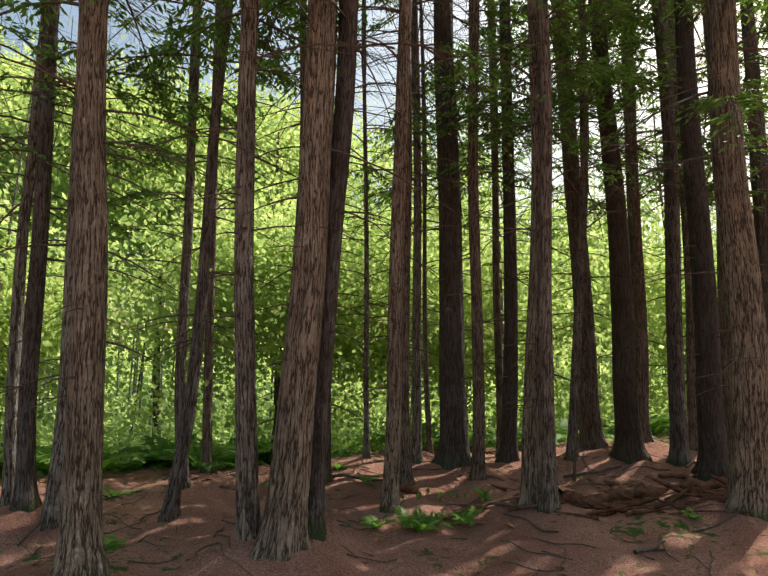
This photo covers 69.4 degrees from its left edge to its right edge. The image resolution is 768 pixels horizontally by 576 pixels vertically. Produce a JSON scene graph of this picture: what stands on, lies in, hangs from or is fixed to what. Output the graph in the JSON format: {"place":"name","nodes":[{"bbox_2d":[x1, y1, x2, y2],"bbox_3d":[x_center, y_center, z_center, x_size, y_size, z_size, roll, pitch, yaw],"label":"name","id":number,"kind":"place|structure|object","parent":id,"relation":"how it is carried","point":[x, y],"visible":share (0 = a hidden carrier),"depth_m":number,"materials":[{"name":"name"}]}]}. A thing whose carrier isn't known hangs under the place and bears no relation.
{"place":"outdoors","nodes":[
{"label":"outdoors","id":0,"kind":"place"},
{"bbox_2d":[0,357,767,575],"bbox_3d":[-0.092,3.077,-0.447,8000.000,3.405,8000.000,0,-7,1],"label":"ground","id":1,"kind":"structure","parent":0,"point":[207,507],"depth_m":5.29,"materials":[{"name":"brown soil"}]},
{"bbox_2d":[0,414,705,554],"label":"ferns","id":2,"kind":"object","parent":1,"relation":"on","point":[140,458],"visible":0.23,"depth_m":8.24,"materials":[{"name":"green plant"}]},
{"bbox_2d":[0,12,717,470],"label":"foliage","id":3,"kind":"object","parent":1,"relation":"on","point":[348,352],"visible":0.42,"depth_m":12.48,"materials":[{"name":"green plant"}]},
{"bbox_2d":[0,1,752,446],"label":"background trees","id":4,"kind":"object","parent":1,"relation":"on","point":[136,379],"visible":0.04,"depth_m":19.69,"materials":[{"name":"green plant"}]},
{"bbox_2d":[0,0,767,575],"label":"trunks","id":5,"kind":"object","parent":1,"relation":"on","point":[722,430],"depth_m":6.27,"materials":[{"name":"brown wood"}]},
{"bbox_2d":[0,434,767,575],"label":"fallen twigs","id":6,"kind":"object","parent":1,"relation":"on","point":[574,474],"visible":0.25,"depth_m":5.59,"materials":[{"name":"brown wood"}]},
{"bbox_2d":[401,488,488,502],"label":"seedlings","id":7,"kind":"object","parent":1,"relation":"on","point":[419,494],"visible":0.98,"depth_m":6.26,"materials":[{"name":"green plant"}]},
{"bbox_2d":[400,474,750,520],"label":"roots","id":8,"kind":"object","parent":1,"relation":"on","point":[689,486],"visible":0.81,"depth_m":6.25,"materials":[{"name":"brown wood"}]},
{"bbox_2d":[0,0,767,575],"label":"dead branches","id":9,"kind":"object","parent":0,"point":[270,56],"depth_m":6.24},
{"bbox_2d":[0,0,767,356],"label":"sky","id":10,"kind":"structure","parent":0,"point":[74,14],"materials":[{"name":"white"}]}
]}

